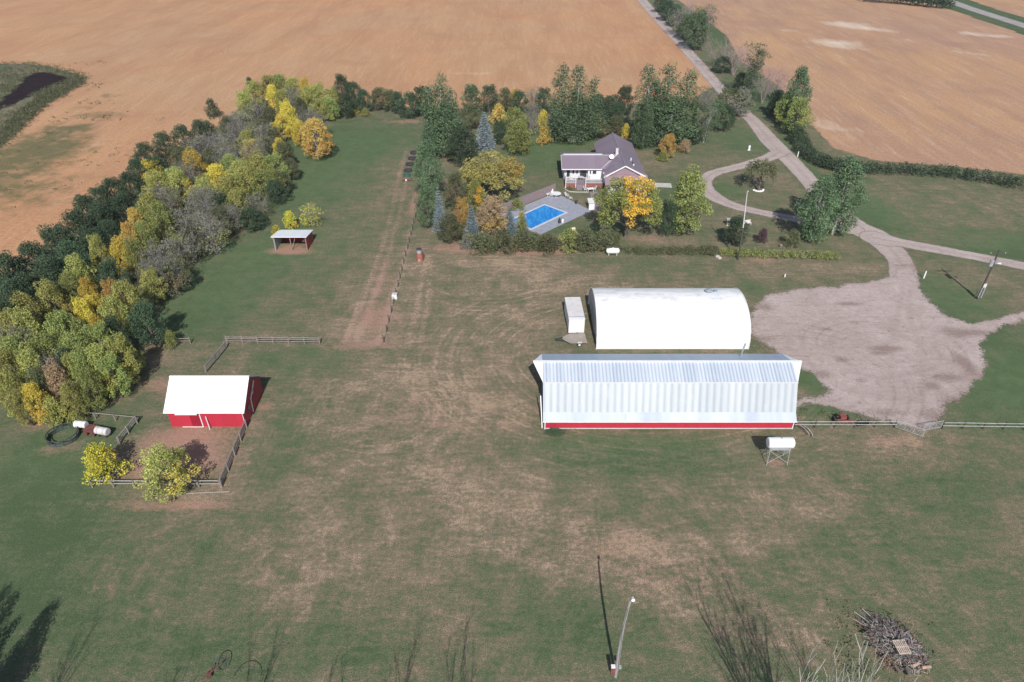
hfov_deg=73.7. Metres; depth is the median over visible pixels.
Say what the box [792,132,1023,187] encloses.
field hedge
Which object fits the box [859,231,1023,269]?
driveway
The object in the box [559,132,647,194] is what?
farm house
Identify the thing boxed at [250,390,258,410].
gable door
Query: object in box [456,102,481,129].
broadleaf tree
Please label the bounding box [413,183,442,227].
broadleaf tree
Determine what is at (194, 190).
bare tree
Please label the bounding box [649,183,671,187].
patio
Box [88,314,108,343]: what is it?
broadleaf tree
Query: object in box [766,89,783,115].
broadleaf tree
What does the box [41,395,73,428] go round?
shrub
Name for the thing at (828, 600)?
long grass
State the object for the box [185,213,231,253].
bare tree
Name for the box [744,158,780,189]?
weeping tree
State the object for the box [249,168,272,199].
broadleaf tree
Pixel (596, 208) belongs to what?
garden path
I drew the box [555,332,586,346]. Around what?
flat deck trailer
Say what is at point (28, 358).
broadleaf tree
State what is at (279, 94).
broadleaf tree
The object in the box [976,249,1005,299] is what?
utility pole
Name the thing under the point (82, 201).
broadleaf tree
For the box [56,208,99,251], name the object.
broadleaf tree
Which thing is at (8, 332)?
bare tree
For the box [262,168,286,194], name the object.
broadleaf tree
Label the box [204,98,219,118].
shrub
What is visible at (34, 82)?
slough mud
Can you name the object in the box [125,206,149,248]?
broadleaf tree
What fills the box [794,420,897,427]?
pipe fence
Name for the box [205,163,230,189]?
broadleaf tree
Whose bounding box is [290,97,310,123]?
broadleaf tree
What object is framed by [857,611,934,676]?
brush pile
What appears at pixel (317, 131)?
broadleaf tree
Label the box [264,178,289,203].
broadleaf tree
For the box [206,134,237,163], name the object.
bare tree
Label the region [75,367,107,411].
broadleaf tree
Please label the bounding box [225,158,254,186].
broadleaf tree
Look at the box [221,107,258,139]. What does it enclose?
bare tree
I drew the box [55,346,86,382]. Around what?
broadleaf tree
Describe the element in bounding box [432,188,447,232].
blue spruce
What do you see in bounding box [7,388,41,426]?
broadleaf tree
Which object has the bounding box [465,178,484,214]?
broadleaf tree
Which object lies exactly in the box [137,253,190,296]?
bare tree
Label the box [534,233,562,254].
shrub
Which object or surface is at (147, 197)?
broadleaf tree
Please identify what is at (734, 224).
broadleaf tree
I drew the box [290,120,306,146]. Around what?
broadleaf tree
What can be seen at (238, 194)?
broadleaf tree
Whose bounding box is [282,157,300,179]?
broadleaf tree
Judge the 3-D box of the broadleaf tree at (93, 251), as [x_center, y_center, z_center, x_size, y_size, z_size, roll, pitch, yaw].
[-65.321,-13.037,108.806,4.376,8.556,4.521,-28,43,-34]
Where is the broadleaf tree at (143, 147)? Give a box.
[132,141,159,161]
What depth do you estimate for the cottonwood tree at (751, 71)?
194.64 m
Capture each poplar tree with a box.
[410,139,445,199]
[418,70,464,155]
[542,62,609,143]
[629,92,658,147]
[630,61,707,145]
[684,100,699,139]
[781,65,812,124]
[794,174,840,244]
[816,153,868,235]
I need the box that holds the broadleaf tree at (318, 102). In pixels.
[311,98,328,118]
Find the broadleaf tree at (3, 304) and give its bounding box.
[0,295,35,340]
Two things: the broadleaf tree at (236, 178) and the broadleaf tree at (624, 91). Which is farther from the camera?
the broadleaf tree at (624, 91)
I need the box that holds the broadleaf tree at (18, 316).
[6,306,57,353]
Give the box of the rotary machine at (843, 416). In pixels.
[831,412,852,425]
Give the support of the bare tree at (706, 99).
on the ground at (414, 494)
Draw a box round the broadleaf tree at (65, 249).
[53,239,96,277]
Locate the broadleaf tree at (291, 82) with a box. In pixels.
[284,76,303,103]
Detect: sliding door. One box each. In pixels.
[179,415,192,426]
[591,300,595,330]
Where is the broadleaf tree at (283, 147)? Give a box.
[275,139,294,166]
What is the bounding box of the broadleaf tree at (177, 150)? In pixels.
[167,144,197,173]
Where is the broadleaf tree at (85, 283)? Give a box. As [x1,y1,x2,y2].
[77,276,101,311]
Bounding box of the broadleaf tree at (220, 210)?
[206,204,232,236]
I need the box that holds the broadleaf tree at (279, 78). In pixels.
[267,73,288,95]
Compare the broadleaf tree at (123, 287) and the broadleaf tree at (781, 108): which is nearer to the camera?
the broadleaf tree at (123, 287)
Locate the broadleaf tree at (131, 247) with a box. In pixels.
[122,238,147,279]
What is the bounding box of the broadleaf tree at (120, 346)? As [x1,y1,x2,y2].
[101,332,142,384]
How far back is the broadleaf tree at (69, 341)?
84.70 m
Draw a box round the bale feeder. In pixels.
[45,423,79,446]
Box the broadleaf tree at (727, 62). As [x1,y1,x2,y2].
[711,55,733,72]
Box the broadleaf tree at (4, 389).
[0,368,30,418]
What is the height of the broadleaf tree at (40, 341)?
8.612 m
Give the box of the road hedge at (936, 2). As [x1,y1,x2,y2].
[862,0,956,7]
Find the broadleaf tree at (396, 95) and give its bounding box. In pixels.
[389,91,404,112]
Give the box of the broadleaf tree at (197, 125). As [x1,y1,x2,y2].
[190,119,209,143]
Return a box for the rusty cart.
[81,424,99,436]
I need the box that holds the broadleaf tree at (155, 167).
[135,159,163,188]
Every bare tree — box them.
[0,318,35,368]
[37,348,74,398]
[132,256,162,291]
[135,236,190,273]
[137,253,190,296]
[141,183,183,223]
[163,220,205,266]
[164,201,209,240]
[169,152,203,191]
[177,184,224,227]
[179,130,213,164]
[183,182,215,219]
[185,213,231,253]
[188,133,218,161]
[199,129,232,155]
[202,203,238,235]
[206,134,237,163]
[207,144,243,172]
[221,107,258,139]
[221,202,243,232]
[223,119,254,149]
[237,134,268,166]
[240,188,269,216]
[242,92,277,130]
[249,121,279,151]
[283,86,299,113]
[294,107,319,126]
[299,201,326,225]
[308,111,329,137]
[522,101,540,135]
[523,82,541,110]
[667,5,693,33]
[694,86,718,110]
[799,634,917,681]
[829,660,873,681]
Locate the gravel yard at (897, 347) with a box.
[749,264,1023,431]
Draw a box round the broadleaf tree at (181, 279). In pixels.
[154,257,194,293]
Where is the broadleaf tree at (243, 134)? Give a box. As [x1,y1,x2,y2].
[236,128,258,154]
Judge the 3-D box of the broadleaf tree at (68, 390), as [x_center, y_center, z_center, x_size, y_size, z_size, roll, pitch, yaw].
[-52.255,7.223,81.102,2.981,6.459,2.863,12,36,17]
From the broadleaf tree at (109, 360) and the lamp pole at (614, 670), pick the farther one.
the broadleaf tree at (109, 360)
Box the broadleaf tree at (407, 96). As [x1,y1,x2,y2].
[396,91,421,118]
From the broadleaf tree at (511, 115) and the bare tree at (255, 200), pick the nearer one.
the bare tree at (255, 200)
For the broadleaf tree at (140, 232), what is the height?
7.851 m
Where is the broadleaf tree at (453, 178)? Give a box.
[443,169,468,209]
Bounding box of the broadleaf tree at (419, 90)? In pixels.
[409,84,430,114]
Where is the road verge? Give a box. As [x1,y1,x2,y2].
[937,0,1023,34]
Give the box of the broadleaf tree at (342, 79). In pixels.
[333,73,355,105]
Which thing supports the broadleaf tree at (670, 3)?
on the ground at (414, 494)
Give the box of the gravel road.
[952,0,1023,27]
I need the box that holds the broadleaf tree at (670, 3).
[657,0,676,20]
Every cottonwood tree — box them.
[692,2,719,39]
[698,98,717,142]
[736,39,771,98]
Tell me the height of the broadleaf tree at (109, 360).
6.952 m
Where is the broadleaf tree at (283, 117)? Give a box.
[269,113,296,140]
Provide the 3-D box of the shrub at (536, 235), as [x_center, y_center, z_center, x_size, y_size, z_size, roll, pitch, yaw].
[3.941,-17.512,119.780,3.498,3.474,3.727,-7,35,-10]
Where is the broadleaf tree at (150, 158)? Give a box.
[144,154,169,183]
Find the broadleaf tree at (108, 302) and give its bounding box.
[96,294,134,339]
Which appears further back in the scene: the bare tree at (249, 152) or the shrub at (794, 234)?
the bare tree at (249, 152)
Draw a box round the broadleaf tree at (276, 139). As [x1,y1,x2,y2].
[272,137,287,159]
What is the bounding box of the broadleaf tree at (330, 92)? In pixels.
[320,86,343,113]
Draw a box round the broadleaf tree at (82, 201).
[70,193,99,229]
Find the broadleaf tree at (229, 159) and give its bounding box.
[218,153,238,173]
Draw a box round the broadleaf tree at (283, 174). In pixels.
[277,170,294,194]
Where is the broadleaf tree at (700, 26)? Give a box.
[683,9,709,50]
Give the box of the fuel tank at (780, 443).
[762,437,794,464]
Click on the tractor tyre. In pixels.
(407, 170)
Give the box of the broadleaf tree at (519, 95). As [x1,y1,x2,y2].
[510,89,529,111]
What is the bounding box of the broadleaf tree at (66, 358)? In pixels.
[60,351,87,397]
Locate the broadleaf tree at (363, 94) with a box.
[355,89,374,111]
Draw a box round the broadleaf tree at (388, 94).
[379,89,397,111]
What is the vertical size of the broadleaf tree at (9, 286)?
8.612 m
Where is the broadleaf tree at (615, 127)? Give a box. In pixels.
[606,116,625,135]
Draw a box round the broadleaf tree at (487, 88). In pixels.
[477,83,499,112]
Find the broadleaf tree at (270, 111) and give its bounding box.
[256,104,280,131]
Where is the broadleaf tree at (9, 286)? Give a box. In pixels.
[0,276,44,322]
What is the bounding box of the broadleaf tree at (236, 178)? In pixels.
[223,172,250,205]
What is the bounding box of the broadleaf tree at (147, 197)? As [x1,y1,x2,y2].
[135,191,163,229]
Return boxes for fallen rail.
[177,491,229,493]
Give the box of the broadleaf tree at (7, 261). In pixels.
[0,250,35,297]
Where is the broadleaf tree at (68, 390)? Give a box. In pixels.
[58,381,89,420]
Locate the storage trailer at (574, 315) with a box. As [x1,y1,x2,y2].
[564,297,584,332]
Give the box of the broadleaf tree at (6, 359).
[0,348,27,403]
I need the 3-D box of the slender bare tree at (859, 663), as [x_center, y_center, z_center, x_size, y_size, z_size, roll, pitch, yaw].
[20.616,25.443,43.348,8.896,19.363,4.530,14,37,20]
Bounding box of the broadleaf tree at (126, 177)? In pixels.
[114,171,145,206]
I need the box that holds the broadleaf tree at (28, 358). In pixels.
[12,341,52,397]
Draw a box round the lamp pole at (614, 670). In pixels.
[610,596,634,677]
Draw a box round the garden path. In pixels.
[590,192,601,211]
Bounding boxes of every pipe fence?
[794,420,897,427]
[941,421,1023,429]
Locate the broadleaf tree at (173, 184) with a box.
[157,169,187,205]
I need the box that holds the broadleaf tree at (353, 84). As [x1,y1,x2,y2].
[343,81,362,106]
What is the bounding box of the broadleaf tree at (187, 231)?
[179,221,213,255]
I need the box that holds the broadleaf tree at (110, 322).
[103,314,134,351]
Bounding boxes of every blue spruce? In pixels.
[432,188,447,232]
[462,205,479,249]
[474,112,496,151]
[497,209,519,238]
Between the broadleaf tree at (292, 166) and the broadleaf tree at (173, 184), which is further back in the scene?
the broadleaf tree at (292, 166)
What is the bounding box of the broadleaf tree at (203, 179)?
[193,173,219,207]
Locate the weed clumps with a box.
[0,51,228,207]
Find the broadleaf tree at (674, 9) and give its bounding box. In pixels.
[667,4,683,26]
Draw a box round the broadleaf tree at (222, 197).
[209,192,232,218]
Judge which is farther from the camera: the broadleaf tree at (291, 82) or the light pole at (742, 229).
the broadleaf tree at (291, 82)
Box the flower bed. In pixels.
[564,186,600,192]
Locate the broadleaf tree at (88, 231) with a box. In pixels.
[76,226,112,268]
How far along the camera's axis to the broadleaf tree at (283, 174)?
138.99 m
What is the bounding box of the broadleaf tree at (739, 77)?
[732,72,747,92]
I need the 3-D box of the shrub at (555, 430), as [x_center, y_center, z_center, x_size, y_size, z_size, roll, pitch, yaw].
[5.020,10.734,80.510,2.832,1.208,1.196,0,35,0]
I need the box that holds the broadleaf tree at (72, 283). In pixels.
[56,271,87,316]
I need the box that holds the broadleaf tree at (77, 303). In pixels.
[70,296,97,340]
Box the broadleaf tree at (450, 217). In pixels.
[434,212,464,243]
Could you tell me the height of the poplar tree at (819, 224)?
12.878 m
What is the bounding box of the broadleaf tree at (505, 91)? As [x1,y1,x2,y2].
[493,86,513,111]
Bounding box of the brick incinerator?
[416,248,423,261]
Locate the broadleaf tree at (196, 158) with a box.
[181,146,208,181]
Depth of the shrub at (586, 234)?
118.59 m
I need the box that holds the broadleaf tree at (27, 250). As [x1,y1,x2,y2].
[11,240,59,290]
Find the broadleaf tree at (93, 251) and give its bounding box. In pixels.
[86,233,117,280]
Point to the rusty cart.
(87, 429)
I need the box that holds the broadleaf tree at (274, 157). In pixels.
[262,152,291,182]
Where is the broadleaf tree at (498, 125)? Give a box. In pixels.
[492,118,509,144]
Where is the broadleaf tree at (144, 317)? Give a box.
[126,298,169,346]
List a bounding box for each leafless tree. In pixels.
[682,0,701,14]
[701,30,743,64]
[722,46,751,74]
[750,69,777,102]
[766,69,794,94]
[822,641,886,681]
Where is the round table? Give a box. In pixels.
[552,191,560,196]
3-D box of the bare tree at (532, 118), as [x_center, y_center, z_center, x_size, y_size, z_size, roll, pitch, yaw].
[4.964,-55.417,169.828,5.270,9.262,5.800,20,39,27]
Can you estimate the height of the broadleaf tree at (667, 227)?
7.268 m
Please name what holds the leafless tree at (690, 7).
on the ground at (414, 494)
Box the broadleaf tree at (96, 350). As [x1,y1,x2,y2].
[84,342,122,392]
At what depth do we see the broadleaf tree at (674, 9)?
290.60 m
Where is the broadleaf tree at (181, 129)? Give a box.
[169,123,197,149]
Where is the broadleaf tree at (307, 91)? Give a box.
[298,86,319,110]
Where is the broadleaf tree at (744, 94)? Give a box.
[730,86,755,116]
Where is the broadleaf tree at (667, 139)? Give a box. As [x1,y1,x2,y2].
[658,133,677,156]
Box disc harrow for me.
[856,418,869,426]
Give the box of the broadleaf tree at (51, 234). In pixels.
[35,223,86,268]
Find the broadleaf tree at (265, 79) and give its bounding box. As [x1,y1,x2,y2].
[257,74,283,100]
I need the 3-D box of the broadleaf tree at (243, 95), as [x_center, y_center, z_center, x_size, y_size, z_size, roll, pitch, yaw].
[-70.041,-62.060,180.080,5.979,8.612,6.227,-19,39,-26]
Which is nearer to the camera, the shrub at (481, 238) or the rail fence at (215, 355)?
the rail fence at (215, 355)
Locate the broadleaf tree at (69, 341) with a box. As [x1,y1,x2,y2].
[54,330,97,373]
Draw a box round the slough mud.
[0,72,67,109]
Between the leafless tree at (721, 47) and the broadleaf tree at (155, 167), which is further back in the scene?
the leafless tree at (721, 47)
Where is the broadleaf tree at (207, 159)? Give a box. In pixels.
[200,146,220,173]
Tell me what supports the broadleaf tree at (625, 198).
on the ground at (414, 494)
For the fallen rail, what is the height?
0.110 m
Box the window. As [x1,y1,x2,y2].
[579,170,586,177]
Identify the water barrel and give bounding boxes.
[73,420,88,428]
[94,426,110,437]
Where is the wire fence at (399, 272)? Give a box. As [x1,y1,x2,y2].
[382,196,419,341]
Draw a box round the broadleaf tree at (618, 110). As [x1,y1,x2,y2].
[608,100,628,125]
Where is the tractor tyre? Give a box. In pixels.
[404,168,412,172]
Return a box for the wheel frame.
[202,655,228,680]
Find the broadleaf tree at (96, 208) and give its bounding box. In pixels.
[85,200,120,243]
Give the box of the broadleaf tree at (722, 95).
[715,87,737,111]
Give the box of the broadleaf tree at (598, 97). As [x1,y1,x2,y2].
[590,94,607,119]
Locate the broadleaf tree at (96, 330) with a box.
[81,320,120,361]
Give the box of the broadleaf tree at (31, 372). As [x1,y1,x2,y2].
[25,366,59,406]
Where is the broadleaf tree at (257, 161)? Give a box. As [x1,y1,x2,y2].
[248,149,271,184]
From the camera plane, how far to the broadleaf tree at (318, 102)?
179.51 m
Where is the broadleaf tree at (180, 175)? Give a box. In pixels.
[163,165,194,206]
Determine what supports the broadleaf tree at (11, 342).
on the ground at (414, 494)
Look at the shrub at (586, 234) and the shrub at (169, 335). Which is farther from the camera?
the shrub at (586, 234)
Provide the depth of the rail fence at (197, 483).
73.55 m
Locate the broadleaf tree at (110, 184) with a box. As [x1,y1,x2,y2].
[99,176,132,214]
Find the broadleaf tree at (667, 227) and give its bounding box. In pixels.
[659,199,679,236]
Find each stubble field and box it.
[0,0,711,272]
[678,0,1023,174]
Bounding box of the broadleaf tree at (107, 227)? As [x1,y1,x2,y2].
[97,219,122,260]
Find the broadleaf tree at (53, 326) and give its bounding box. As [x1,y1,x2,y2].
[42,309,85,351]
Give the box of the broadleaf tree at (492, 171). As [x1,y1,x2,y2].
[459,149,526,199]
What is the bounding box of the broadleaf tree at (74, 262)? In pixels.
[62,253,99,294]
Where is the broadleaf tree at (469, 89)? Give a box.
[460,83,482,112]
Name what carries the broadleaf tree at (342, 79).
on the ground at (414, 494)
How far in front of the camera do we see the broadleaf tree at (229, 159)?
142.58 m
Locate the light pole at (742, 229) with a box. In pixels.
[737,191,748,259]
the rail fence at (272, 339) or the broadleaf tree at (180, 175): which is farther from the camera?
the broadleaf tree at (180, 175)
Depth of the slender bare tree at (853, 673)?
48.38 m
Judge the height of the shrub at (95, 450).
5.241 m
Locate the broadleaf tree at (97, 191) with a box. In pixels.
[86,183,118,218]
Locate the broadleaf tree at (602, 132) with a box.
[588,115,609,137]
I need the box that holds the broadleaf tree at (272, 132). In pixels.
[261,126,287,153]
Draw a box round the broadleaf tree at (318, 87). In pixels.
[311,81,329,108]
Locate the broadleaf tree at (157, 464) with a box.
[132,442,201,503]
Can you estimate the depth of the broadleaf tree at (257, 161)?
141.66 m
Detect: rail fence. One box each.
[61,410,135,422]
[89,480,220,487]
[116,416,137,443]
[128,337,190,343]
[204,341,226,372]
[218,419,247,487]
[225,335,320,343]
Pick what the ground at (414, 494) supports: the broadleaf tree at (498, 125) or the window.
the broadleaf tree at (498, 125)
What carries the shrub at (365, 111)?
on the ground at (414, 494)
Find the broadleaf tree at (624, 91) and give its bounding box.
[613,84,635,114]
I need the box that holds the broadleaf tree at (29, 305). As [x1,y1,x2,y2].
[9,290,47,337]
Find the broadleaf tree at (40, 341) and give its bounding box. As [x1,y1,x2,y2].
[23,330,63,369]
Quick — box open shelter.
[271,230,312,249]
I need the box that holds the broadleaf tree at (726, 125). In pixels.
[718,105,736,130]
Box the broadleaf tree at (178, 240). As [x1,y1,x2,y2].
[169,234,193,264]
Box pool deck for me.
[503,195,590,234]
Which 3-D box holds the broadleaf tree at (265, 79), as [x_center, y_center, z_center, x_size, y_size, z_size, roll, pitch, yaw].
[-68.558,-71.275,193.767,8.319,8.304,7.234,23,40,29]
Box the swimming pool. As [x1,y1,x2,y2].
[513,204,567,229]
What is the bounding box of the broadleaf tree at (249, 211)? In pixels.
[239,205,266,231]
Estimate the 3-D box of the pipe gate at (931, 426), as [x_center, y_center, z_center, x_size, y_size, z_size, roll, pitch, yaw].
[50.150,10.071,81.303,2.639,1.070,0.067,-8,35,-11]
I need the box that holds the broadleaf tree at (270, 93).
[266,84,281,115]
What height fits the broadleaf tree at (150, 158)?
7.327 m
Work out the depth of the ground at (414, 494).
74.61 m
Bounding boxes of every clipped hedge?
[624,244,720,254]
[719,247,841,259]
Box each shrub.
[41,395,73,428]
[81,441,134,485]
[163,329,179,349]
[202,120,218,137]
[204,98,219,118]
[244,77,251,90]
[271,224,282,238]
[282,210,298,229]
[361,107,369,116]
[459,231,475,249]
[469,230,500,254]
[484,229,516,254]
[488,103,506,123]
[507,198,525,211]
[507,228,537,254]
[514,211,528,229]
[528,232,542,250]
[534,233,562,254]
[536,109,548,128]
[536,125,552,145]
[544,427,565,436]
[556,228,581,253]
[565,227,596,251]
[588,229,616,252]
[606,231,623,249]
[621,123,630,139]
[631,134,643,148]
[656,151,668,160]
[677,140,690,152]
[754,228,767,242]
[779,119,797,133]
[782,228,802,247]
[786,125,807,142]
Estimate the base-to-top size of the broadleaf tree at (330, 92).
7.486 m
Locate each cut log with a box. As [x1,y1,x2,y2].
[893,663,900,672]
[905,667,911,675]
[921,665,931,668]
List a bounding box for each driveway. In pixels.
[637,0,920,286]
[699,152,864,233]
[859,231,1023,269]
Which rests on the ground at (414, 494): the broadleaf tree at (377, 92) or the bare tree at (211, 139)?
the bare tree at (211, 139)
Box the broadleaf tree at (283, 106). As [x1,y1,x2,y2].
[278,99,297,127]
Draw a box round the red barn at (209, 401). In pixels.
[163,375,262,428]
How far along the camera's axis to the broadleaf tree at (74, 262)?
102.24 m
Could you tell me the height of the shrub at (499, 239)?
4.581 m
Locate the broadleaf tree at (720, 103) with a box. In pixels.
[706,98,730,130]
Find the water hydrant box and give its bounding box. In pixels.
[392,292,397,298]
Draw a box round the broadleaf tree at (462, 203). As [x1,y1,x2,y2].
[453,196,468,225]
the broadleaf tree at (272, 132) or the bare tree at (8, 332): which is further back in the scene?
the broadleaf tree at (272, 132)
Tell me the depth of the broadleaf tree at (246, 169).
134.35 m
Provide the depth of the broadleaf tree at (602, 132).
168.55 m
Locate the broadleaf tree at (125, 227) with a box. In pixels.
[120,221,142,260]
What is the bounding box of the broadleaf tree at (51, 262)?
[32,252,76,296]
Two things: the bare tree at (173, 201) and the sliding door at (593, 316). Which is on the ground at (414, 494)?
the bare tree at (173, 201)
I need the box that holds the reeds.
[0,60,91,148]
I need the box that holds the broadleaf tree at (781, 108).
[774,91,800,124]
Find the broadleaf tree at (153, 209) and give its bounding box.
[143,200,178,242]
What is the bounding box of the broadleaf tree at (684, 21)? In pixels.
[677,12,697,40]
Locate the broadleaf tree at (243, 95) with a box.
[235,89,255,119]
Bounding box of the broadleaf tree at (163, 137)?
[148,130,178,162]
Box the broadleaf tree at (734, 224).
[722,214,750,245]
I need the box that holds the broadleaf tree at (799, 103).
[778,96,816,133]
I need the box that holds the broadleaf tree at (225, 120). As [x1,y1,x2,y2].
[215,114,239,140]
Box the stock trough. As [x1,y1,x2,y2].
[403,173,410,177]
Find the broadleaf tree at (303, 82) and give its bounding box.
[298,75,310,101]
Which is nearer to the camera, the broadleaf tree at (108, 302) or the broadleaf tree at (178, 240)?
the broadleaf tree at (108, 302)
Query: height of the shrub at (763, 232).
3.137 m
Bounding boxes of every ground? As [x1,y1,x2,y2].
[0,0,1023,681]
[0,63,85,145]
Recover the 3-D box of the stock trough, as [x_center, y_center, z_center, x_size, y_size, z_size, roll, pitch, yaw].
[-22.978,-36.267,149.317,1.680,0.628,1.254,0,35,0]
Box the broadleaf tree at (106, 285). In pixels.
[100,277,126,313]
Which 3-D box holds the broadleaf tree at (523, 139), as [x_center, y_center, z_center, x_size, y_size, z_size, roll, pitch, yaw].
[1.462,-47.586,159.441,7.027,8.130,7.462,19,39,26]
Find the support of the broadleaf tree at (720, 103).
on the ground at (414, 494)
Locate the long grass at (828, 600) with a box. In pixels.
[96,10,939,680]
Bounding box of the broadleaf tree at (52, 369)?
[41,357,80,409]
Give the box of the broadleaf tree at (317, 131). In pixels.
[299,117,334,159]
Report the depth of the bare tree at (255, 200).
129.19 m
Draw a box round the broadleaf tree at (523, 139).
[502,118,535,153]
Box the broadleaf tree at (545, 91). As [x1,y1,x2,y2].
[536,86,554,111]
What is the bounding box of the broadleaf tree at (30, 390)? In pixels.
[21,381,56,425]
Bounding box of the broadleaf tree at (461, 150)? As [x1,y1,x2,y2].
[445,125,479,165]
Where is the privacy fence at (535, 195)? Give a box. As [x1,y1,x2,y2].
[497,183,555,212]
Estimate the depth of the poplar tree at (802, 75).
171.91 m
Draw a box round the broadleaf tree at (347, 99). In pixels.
[334,92,356,117]
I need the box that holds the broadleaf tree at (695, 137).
[687,124,703,142]
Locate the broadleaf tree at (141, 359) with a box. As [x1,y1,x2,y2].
[118,342,146,376]
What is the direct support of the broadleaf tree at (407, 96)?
on the ground at (414, 494)
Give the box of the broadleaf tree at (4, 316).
[0,307,30,350]
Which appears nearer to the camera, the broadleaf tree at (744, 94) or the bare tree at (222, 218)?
the bare tree at (222, 218)
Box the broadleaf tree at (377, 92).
[370,87,388,109]
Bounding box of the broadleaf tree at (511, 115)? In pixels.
[501,106,529,138]
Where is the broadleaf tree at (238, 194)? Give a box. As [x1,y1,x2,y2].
[224,187,250,219]
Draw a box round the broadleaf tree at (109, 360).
[94,351,132,398]
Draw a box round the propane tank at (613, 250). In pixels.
[606,247,619,255]
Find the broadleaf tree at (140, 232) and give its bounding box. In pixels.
[133,219,160,258]
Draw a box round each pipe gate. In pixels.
[897,420,924,435]
[922,421,943,430]
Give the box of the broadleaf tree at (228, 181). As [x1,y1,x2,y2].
[211,174,245,209]
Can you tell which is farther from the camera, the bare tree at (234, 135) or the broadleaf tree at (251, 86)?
the broadleaf tree at (251, 86)
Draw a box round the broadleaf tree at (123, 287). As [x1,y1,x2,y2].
[109,279,146,327]
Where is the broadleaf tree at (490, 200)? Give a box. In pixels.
[475,194,510,234]
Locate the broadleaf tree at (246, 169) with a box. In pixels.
[234,163,263,197]
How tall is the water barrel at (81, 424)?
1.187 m
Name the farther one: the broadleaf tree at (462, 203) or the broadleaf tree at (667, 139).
the broadleaf tree at (667, 139)
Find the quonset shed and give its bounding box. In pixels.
[588,287,750,348]
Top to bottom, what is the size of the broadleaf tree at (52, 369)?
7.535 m
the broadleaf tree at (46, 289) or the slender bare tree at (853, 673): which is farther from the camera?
the broadleaf tree at (46, 289)
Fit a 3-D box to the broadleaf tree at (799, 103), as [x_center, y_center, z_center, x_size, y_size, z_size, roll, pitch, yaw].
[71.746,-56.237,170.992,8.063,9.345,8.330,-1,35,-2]
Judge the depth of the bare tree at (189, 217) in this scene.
120.32 m
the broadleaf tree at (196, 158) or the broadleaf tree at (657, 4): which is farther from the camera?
the broadleaf tree at (657, 4)
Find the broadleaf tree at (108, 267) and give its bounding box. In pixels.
[94,255,132,296]
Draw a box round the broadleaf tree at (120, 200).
[109,190,144,232]
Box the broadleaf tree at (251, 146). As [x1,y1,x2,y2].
[240,139,258,163]
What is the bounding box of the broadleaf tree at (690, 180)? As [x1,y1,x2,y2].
[668,163,713,235]
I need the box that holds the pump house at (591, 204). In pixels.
[587,198,595,209]
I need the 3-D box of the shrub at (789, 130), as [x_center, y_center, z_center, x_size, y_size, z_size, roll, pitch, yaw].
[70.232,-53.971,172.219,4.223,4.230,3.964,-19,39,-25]
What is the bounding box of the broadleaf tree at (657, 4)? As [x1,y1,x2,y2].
[652,0,666,11]
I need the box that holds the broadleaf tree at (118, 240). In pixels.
[109,235,135,280]
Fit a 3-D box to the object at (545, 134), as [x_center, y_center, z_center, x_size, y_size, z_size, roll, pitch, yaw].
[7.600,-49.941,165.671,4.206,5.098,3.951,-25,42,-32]
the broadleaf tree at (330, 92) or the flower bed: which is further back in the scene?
the broadleaf tree at (330, 92)
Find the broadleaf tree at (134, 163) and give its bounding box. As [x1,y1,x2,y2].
[125,157,148,188]
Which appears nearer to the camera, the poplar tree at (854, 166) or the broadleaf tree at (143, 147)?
the poplar tree at (854, 166)
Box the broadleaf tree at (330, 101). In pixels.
[320,97,339,119]
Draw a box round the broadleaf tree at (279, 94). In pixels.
[274,89,291,112]
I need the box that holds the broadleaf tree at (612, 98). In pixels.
[598,95,620,120]
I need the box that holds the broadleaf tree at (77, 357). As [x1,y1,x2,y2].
[67,348,105,399]
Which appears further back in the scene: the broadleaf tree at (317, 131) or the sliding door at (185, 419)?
the broadleaf tree at (317, 131)
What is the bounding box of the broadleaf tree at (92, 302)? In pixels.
[83,293,108,322]
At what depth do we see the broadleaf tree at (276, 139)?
153.94 m
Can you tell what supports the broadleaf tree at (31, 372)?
on the ground at (414, 494)
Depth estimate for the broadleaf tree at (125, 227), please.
112.11 m
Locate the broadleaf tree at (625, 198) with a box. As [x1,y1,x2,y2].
[592,175,663,237]
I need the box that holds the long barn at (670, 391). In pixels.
[533,343,801,428]
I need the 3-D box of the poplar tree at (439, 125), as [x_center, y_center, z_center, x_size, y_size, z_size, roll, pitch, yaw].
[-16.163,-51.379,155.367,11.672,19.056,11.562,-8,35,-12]
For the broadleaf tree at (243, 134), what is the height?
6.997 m
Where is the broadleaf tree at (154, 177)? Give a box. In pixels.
[141,170,173,208]
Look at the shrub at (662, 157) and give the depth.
156.48 m
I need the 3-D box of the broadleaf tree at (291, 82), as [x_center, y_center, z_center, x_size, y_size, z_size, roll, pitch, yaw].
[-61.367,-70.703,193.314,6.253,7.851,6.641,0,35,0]
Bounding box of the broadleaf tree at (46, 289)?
[33,278,74,329]
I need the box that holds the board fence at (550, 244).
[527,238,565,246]
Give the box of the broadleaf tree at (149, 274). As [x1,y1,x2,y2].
[136,265,168,304]
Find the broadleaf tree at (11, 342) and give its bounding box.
[0,332,40,384]
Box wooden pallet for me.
[892,639,911,654]
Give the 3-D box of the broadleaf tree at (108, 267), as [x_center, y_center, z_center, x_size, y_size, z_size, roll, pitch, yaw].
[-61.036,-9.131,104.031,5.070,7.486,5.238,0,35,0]
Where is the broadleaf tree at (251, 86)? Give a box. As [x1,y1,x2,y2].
[245,80,268,111]
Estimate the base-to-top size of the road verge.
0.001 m

